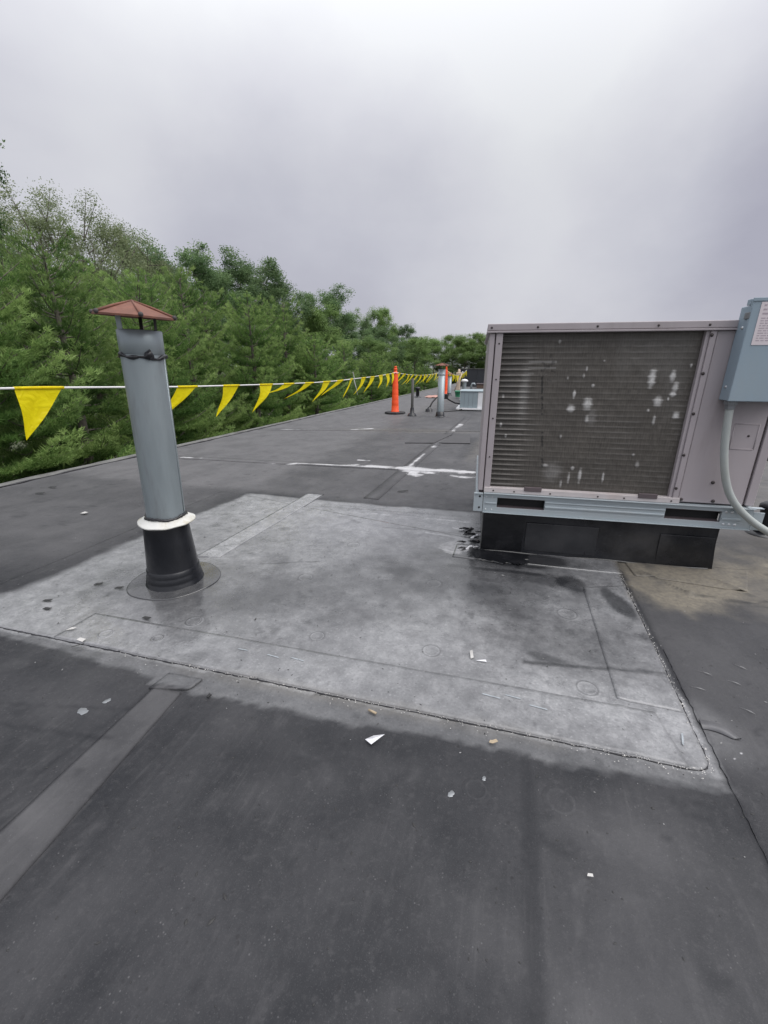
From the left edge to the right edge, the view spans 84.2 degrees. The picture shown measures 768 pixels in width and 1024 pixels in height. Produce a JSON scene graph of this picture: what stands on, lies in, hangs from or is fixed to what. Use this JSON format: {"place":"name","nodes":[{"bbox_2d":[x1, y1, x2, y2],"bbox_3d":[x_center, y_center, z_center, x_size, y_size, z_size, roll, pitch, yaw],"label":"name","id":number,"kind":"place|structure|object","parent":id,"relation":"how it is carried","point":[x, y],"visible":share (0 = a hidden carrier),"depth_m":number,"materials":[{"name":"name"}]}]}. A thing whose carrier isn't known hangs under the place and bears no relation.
{"place":"outdoors","nodes":[
{"label":"outdoors","id":0,"kind":"place"},
{"bbox_2d":[10,368,456,450],"bbox_3d":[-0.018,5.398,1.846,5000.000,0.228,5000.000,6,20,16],"label":"ground","id":1,"kind":"structure","parent":0,"point":[15,446],"depth_m":111.00,"materials":[{"name":"green plant"}]},
{"bbox_2d":[0,139,78,449],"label":"dark tree","id":2,"kind":"object","parent":1,"relation":"on","point":[8,248],"visible":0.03,"depth_m":11.82,"materials":[{"name":"green plant"}]},
{"bbox_2d":[0,281,98,482],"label":"pine tree","id":3,"kind":"object","parent":1,"relation":"on","point":[3,431],"visible":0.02,"depth_m":10.44,"materials":[{"name":"green plant"}]},
{"bbox_2d":[0,205,109,414],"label":"thin tree","id":4,"kind":"object","parent":1,"relation":"on","point":[33,220],"visible":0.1,"depth_m":14.44,"materials":[{"name":"green plant"}]},
{"bbox_2d":[0,255,109,424],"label":"oak tree","id":5,"kind":"object","parent":1,"relation":"on","point":[4,263],"visible":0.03,"depth_m":20.16,"materials":[{"name":"green plant"}]},
{"bbox_2d":[0,256,135,483],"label":"pine tree","id":6,"kind":"object","parent":1,"relation":"on","point":[10,361],"visible":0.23,"depth_m":7.31,"materials":[{"name":"green plant"}]},
{"bbox_2d":[0,176,153,409],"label":"thin tree","id":7,"kind":"object","parent":1,"relation":"on","point":[40,208],"visible":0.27,"depth_m":15.22,"materials":[{"name":"green plant"}]},
{"bbox_2d":[0,187,162,416],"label":"thin tree","id":8,"kind":"object","parent":1,"relation":"on","point":[104,231],"visible":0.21,"depth_m":16.62,"materials":[{"name":"green plant"}]},
{"bbox_2d":[0,225,177,477],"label":"pine tree","id":9,"kind":"object","parent":1,"relation":"on","point":[87,348],"visible":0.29,"depth_m":8.36,"materials":[{"name":"green plant"}]},
{"bbox_2d":[13,254,178,464],"bbox_3d":[-9.046,-3.049,13.447,5.742,8.811,5.421,-1,19,-3],"label":"pine tree","id":10,"kind":"object","parent":1,"relation":"on","point":[96,324],"visible":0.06,"depth_m":12.18,"materials":[{"name":"green plant"}]},
{"bbox_2d":[57,255,206,363],"bbox_3d":[-16.124,-10.070,28.327,9.335,12.535,8.178,-11,22,-29],"label":"oak tree","id":11,"kind":"object","parent":1,"relation":"on","point":[119,281],"visible":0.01,"depth_m":25.44,"materials":[{"name":"green plant"}]},
{"bbox_2d":[66,219,211,353],"bbox_3d":[-11.289,-7.102,21.040,6.860,11.656,6.232,-5,19,-13],"label":"thin tree","id":12,"kind":"object","parent":1,"relation":"on","point":[156,265],"visible":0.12,"depth_m":18.50,"materials":[{"name":"green plant"}]},
{"bbox_2d":[46,266,236,455],"bbox_3d":[-6.034,-2.046,11.636,4.989,8.070,5.329,4,19,10],"label":"pine tree","id":13,"kind":"object","parent":1,"relation":"on","point":[194,422],"visible":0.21,"depth_m":10.63,"materials":[{"name":"green plant"}]},
{"bbox_2d":[103,269,227,434],"bbox_3d":[-8.385,-4.157,16.124,5.629,9.195,6.110,-2,19,-7],"label":"tree","id":14,"kind":"object","parent":1,"relation":"on","point":[126,272],"depth_m":14.67,"materials":[{"name":"green plant"}]},
{"bbox_2d":[113,229,242,392],"bbox_3d":[-11.749,-8.063,23.054,7.614,12.174,6.797,-13,23,-33],"label":"oak tree","id":15,"kind":"object","parent":1,"relation":"on","point":[203,260],"visible":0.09,"depth_m":21.77,"materials":[{"name":"green plant"}]},
{"bbox_2d":[144,264,256,443],"bbox_3d":[-5.989,-3.055,13.581,4.466,8.748,4.377,-9,21,-26],"label":"pine tree","id":16,"kind":"object","parent":1,"relation":"on","point":[204,372],"visible":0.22,"depth_m":12.80,"materials":[{"name":"green plant"}]},
{"bbox_2d":[157,239,259,405],"bbox_3d":[-10.393,-9.198,26.074,7.613,12.375,6.670,15,24,36],"label":"oak tree","id":17,"kind":"object","parent":1,"relation":"on","point":[212,287],"visible":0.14,"depth_m":24.30,"materials":[{"name":"green plant"}]},
{"bbox_2d":[164,284,267,437],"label":"pine tree","id":18,"kind":"object","parent":1,"relation":"on","point":[213,329],"visible":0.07,"depth_m":17.74,"materials":[{"name":"green plant"}]},
{"bbox_2d":[188,290,247,424],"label":"oak tree","id":19,"kind":"object","parent":1,"relation":"on","point":[229,322],"depth_m":34.12,"materials":[{"name":"green plant"}]},
{"bbox_2d":[200,289,305,430],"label":"pine tree","id":20,"kind":"object","parent":1,"relation":"on","point":[262,373],"visible":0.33,"depth_m":14.87,"materials":[{"name":"green plant"}]},
{"bbox_2d":[209,245,311,388],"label":"oak tree","id":21,"kind":"object","parent":1,"relation":"on","point":[241,274],"visible":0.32,"depth_m":27.30,"materials":[{"name":"green plant"}]},
{"bbox_2d":[225,257,319,382],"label":"oak tree","id":22,"kind":"object","parent":1,"relation":"on","point":[277,289],"visible":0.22,"depth_m":30.47,"materials":[{"name":"green plant"}]},
{"bbox_2d":[244,311,309,424],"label":"pine tree","id":23,"kind":"object","parent":1,"relation":"on","point":[261,346],"visible":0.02,"depth_m":21.90,"materials":[{"name":"green plant"}]},
{"bbox_2d":[248,290,328,427],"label":"pine tree","id":24,"kind":"object","parent":1,"relation":"on","point":[290,331],"visible":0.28,"depth_m":18.59,"materials":[{"name":"green plant"}]},
{"bbox_2d":[274,332,354,421],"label":"pine tree","id":25,"kind":"object","parent":1,"relation":"on","point":[334,401],"visible":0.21,"depth_m":19.31,"materials":[{"name":"green plant"}]},
{"bbox_2d":[289,332,347,414],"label":"pine tree","id":26,"kind":"object","parent":1,"relation":"on","point":[318,368],"visible":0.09,"depth_m":25.39,"materials":[{"name":"green plant"}]},
{"bbox_2d":[279,301,361,390],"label":"oak tree","id":27,"kind":"object","parent":1,"relation":"on","point":[316,324],"visible":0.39,"depth_m":33.29,"materials":[{"name":"green plant"}]},
{"bbox_2d":[291,283,373,365],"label":"oak tree","id":28,"kind":"object","parent":1,"relation":"on","point":[332,297],"visible":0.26,"depth_m":38.14,"materials":[{"name":"green plant"}]},
{"bbox_2d":[319,343,369,405],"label":"pine tree","id":29,"kind":"object","parent":1,"relation":"on","point":[347,371],"visible":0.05,"depth_m":29.63,"materials":[{"name":"green plant"}]},
{"bbox_2d":[321,340,370,412],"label":"pine tree","id":30,"kind":"object","parent":1,"relation":"on","point":[349,393],"visible":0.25,"depth_m":22.45,"materials":[{"name":"green plant"}]},
{"bbox_2d":[322,307,374,384],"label":"oak tree","id":31,"kind":"object","parent":1,"relation":"on","point":[353,325],"visible":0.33,"depth_m":43.11,"materials":[{"name":"green plant"}]},
{"bbox_2d":[347,332,382,395],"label":"oak tree","id":32,"kind":"object","parent":1,"relation":"on","point":[360,337],"visible":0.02,"depth_m":63.26,"materials":[{"name":"green plant"}]},
{"bbox_2d":[350,353,391,402],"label":"pine tree","id":33,"kind":"object","parent":1,"relation":"on","point":[379,395],"visible":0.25,"depth_m":26.03,"materials":[{"name":"green plant"}]},
{"bbox_2d":[354,306,398,362],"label":"light tree","id":34,"kind":"object","parent":1,"relation":"on","point":[383,317],"visible":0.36,"depth_m":53.93,"materials":[{"name":"green plant"}]},
{"bbox_2d":[348,316,406,391],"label":"oak tree","id":35,"kind":"object","parent":1,"relation":"on","point":[381,335],"visible":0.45,"depth_m":47.91,"materials":[{"name":"green plant"}]},
{"bbox_2d":[358,352,401,401],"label":"pine tree","id":36,"kind":"object","parent":1,"relation":"on","point":[382,362],"visible":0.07,"depth_m":34.43,"materials":[{"name":"green plant"}]},
{"bbox_2d":[353,335,407,396],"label":"light tree","id":37,"kind":"object","parent":1,"relation":"on","point":[379,347],"visible":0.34,"depth_m":38.88,"materials":[{"name":"green plant"}]},
{"bbox_2d":[378,359,408,400],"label":"pine tree","id":38,"kind":"object","parent":1,"relation":"on","point":[399,377],"visible":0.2,"depth_m":29.98,"materials":[{"name":"green plant"}]},
{"bbox_2d":[388,323,425,394],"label":"oak tree","id":39,"kind":"object","parent":1,"relation":"on","point":[409,330],"visible":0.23,"depth_m":64.11,"materials":[{"name":"green plant"}]},
{"bbox_2d":[399,360,421,394],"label":"pine tree","id":40,"kind":"object","parent":1,"relation":"on","point":[407,388],"visible":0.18,"depth_m":39.90,"materials":[{"name":"green plant"}]},
{"bbox_2d":[391,337,429,389],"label":"oak tree","id":41,"kind":"object","parent":1,"relation":"on","point":[401,339],"visible":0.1,"depth_m":58.35,"materials":[{"name":"green plant"}]},
{"bbox_2d":[390,336,437,394],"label":"light tree","id":42,"kind":"object","parent":1,"relation":"on","point":[421,344],"visible":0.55,"depth_m":52.38,"materials":[{"name":"green plant"}]},
{"bbox_2d":[405,343,441,386],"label":"light tree","id":43,"kind":"object","parent":1,"relation":"on","point":[425,363],"visible":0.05,"depth_m":75.08,"materials":[{"name":"green plant"}]},
{"bbox_2d":[410,364,437,391],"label":"pine tree","id":44,"kind":"object","parent":1,"relation":"on","point":[424,383],"visible":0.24,"depth_m":45.18,"materials":[{"name":"green plant"}]},
{"bbox_2d":[418,336,454,388],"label":"light tree","id":45,"kind":"object","parent":1,"relation":"on","point":[435,345],"visible":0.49,"depth_m":67.23,"materials":[{"name":"green plant"}]},
{"bbox_2d":[427,333,473,383],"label":"light tree","id":46,"kind":"object","parent":1,"relation":"on","point":[448,338],"visible":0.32,"depth_m":69.63,"materials":[{"name":"green plant"}]},
{"bbox_2d":[448,344,477,372],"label":"oak tree","id":47,"kind":"object","parent":1,"relation":"on","point":[459,359],"visible":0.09,"depth_m":74.48,"materials":[{"name":"green plant"}]},
{"bbox_2d":[444,333,484,383],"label":"light tree","id":48,"kind":"object","parent":1,"relation":"on","point":[463,349],"visible":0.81,"depth_m":65.07,"materials":[{"name":"green plant"}]},
{"bbox_2d":[459,332,486,368],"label":"light tree","id":49,"kind":"object","parent":1,"relation":"on","point":[480,343],"visible":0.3,"depth_m":66.60,"materials":[{"name":"green plant"}]},
{"bbox_2d":[474,335,485,368],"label":"light tree","id":50,"kind":"object","parent":1,"relation":"on","point":[482,354],"visible":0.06,"depth_m":65.43,"materials":[{"name":"green plant"}]},
{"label":"building wall","id":51,"kind":"structure","parent":1,"relation":"on","visible":0},
{"bbox_2d":[0,384,767,1023],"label":"roof membrane","id":52,"kind":"object","parent":51,"relation":"on","point":[264,832],"visible":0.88,"depth_m":1.38,"materials":[{"name":"rubber"}]},
{"bbox_2d":[77,708,88,714],"bbox_3d":[-1.105,0.730,1.558,0.044,0.001,0.032,6,20,16],"label":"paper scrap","id":53,"kind":"object","parent":52,"relation":"on","point":[81,711],"visible":1,"depth_m":1.55,"materials":[{"name":"white paper"}]},
{"bbox_2d":[89,299,220,600],"bbox_3d":[-1.227,-0.303,2.274,0.496,1.490,0.481,6,20,16],"label":"vent pipe","id":54,"kind":"object","parent":52,"relation":"on","point":[176,568],"visible":1,"depth_m":2.21,"materials":[{"name":"metal"}]},
{"bbox_2d":[0,383,455,487],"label":"roof edge","id":55,"kind":"object","parent":52,"relation":"attached to","point":[20,481],"visible":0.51,"depth_m":5.84,"materials":[{"name":"metal"}]},
{"bbox_2d":[365,734,384,743],"bbox_3d":[-0.029,0.763,1.424,0.066,0.016,0.024,-3,19,-8],"label":"foil scrap","id":56,"kind":"object","parent":52,"relation":"on","point":[372,739],"visible":1,"depth_m":1.43,"materials":[{"name":"white paper"}]},
{"bbox_2d":[385,366,404,414],"bbox_3d":[0.301,-3.242,11.306,0.519,1.212,0.519,6,20,16],"label":"channelizer post","id":57,"kind":"object","parent":52,"relation":"on","point":[395,406],"visible":0.94,"depth_m":11.28,"materials":[{"name":"orange plastic"}]},
{"bbox_2d":[0,372,398,439],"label":"pennant line","id":58,"kind":"object","parent":57,"relation":"hanging from","point":[36,403],"visible":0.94,"depth_m":3.17,"materials":[{"name":"yellow plastic"}]},
{"bbox_2d":[398,373,437,382],"bbox_3d":[1.434,-4.788,15.141,0.264,0.441,8.401,6,20,16],"label":"pennant line","id":59,"kind":"object","parent":57,"relation":"hanging from","point":[403,375],"visible":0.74,"depth_m":13.64,"materials":[{"name":"yellow plastic"}]},
{"bbox_2d":[408,378,415,415],"bbox_3d":[0.723,-2.918,10.809,0.240,0.927,0.240,6,20,16],"label":"slim vent","id":60,"kind":"object","parent":52,"relation":"on","point":[411,413],"visible":1,"depth_m":10.81,"materials":[{"name":"metal"}]},
{"bbox_2d":[415,387,419,397],"bbox_3d":[1.396,-4.971,17.605,0.320,0.417,0.320,6,20,16],"label":"vent stub","id":61,"kind":"object","parent":52,"relation":"on","point":[417,389],"visible":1,"depth_m":17.54,"materials":[{"name":"black metal"}]},
{"bbox_2d":[433,363,449,417],"bbox_3d":[1.425,-3.034,10.591,0.380,1.291,0.380,6,20,16],"label":"vent pipe","id":62,"kind":"object","parent":52,"relation":"on","point":[440,394],"visible":1,"depth_m":10.53,"materials":[{"name":"metal"}]},
{"bbox_2d":[425,394,459,411],"bbox_3d":[1.656,-3.154,12.218,1.205,0.468,0.316,-12,22,-31],"label":"gas line","id":63,"kind":"object","parent":52,"relation":"on","point":[428,409],"visible":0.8,"depth_m":12.12,"materials":[{"name":"black metal"}]},
{"bbox_2d":[444,367,447,393],"bbox_3d":[2.776,-5.885,19.062,0.519,1.212,0.519,6,20,16],"label":"channelizer post","id":64,"kind":"object","parent":52,"relation":"on","point":[446,379],"visible":0.62,"depth_m":19.00,"materials":[{"name":"orange plastic"}]},
{"bbox_2d":[447,373,453,395],"bbox_3d":[2.852,-5.550,18.491,0.320,0.955,0.320,6,20,16],"label":"vent pipe","id":65,"kind":"object","parent":52,"relation":"on","point":[449,385],"visible":0.84,"depth_m":18.43,"materials":[{"name":"metal"}]},
{"bbox_2d":[448,790,454,796],"bbox_3d":[0.199,0.834,1.258,0.017,0.001,0.025,14,23,36],"label":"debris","id":66,"kind":"object","parent":52,"relation":"on","point":[451,793],"visible":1,"depth_m":1.26,"materials":[{"name":"white paper"}]},
{"bbox_2d":[455,391,459,396],"bbox_3d":[3.034,-4.799,17.256,0.350,0.235,0.350,6,20,16],"label":"green tub","id":67,"kind":"object","parent":52,"relation":"on","point":[457,393],"visible":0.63,"depth_m":17.14,"materials":[{"name":"plastic"}]},
{"bbox_2d":[456,369,461,389],"bbox_3d":[4.104,-7.278,23.351,0.280,1.090,0.280,6,20,16],"label":"beige post","id":68,"kind":"object","parent":52,"relation":"on","point":[458,373],"visible":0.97,"depth_m":23.23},
{"bbox_2d":[448,371,466,380],"bbox_3d":[3.945,-7.284,22.738,0.212,0.597,8.002,6,20,16],"label":"pennant line","id":69,"kind":"object","parent":68,"relation":"attached to","point":[465,372],"visible":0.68,"depth_m":23.30,"materials":[{"name":"yellow plastic"}]},
{"bbox_2d":[461,379,467,388],"bbox_3d":[3.952,-6.205,20.897,0.340,0.645,0.335,6,20,16],"label":"mushroom vent","id":70,"kind":"object","parent":52,"relation":"on","point":[464,381],"visible":0.91,"depth_m":20.79,"materials":[{"name":"silver metal"}]},
{"bbox_2d":[456,389,482,410],"bbox_3d":[2.783,-3.350,12.672,1.150,0.553,1.120,5,19,13],"label":"rooftop unit","id":71,"kind":"object","parent":52,"relation":"on","point":[471,399],"visible":0.65,"depth_m":12.25,"materials":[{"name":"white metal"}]},
{"bbox_2d":[458,368,484,386],"bbox_3d":[6.543,-8.550,27.064,3.700,1.110,0.180,6,20,16],"label":"roof screen","id":72,"kind":"object","parent":52,"relation":"on","point":[475,376],"visible":0.3,"depth_m":27.21,"materials":[{"name":"metal"}]},
{"bbox_2d":[476,383,483,387],"bbox_3d":[5.917,-7.604,25.589,0.680,0.270,0.600,6,20,16],"label":"brown vent","id":73,"kind":"object","parent":52,"relation":"on","point":[480,385],"visible":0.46,"depth_m":25.40,"materials":[{"name":"metal"}]},
{"bbox_2d":[457,492,719,568],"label":"roof curb","id":74,"kind":"structure","parent":52,"relation":"on","point":[678,546],"depth_m":2.75,"materials":[{"name":"metal"}]},
{"bbox_2d":[473,320,767,530],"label":"rooftop unit","id":75,"kind":"object","parent":74,"relation":"on","point":[613,421],"visible":0.99,"depth_m":2.51,"materials":[{"name":"grey paint"}]},
{"bbox_2d":[719,297,767,401],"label":"disconnect box","id":76,"kind":"object","parent":75,"relation":"attached to","point":[746,377],"visible":1,"depth_m":2.18,"materials":[{"name":"grey metal"}]},
{"bbox_2d":[720,400,767,535],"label":"conduit","id":77,"kind":"object","parent":76,"relation":"attached to","point":[739,509],"visible":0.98,"depth_m":2.38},
{"bbox_2d":[745,501,767,537],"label":"pipe support","id":78,"kind":"object","parent":52,"relation":"on","point":[764,505],"visible":0.56,"depth_m":3.18,"materials":[{"name":"black rubber"}]},
{"bbox_2d":[0,0,767,367],"label":"sky","id":79,"kind":"structure","parent":0,"point":[457,166],"materials":[{"name":"grey"}]}
]}

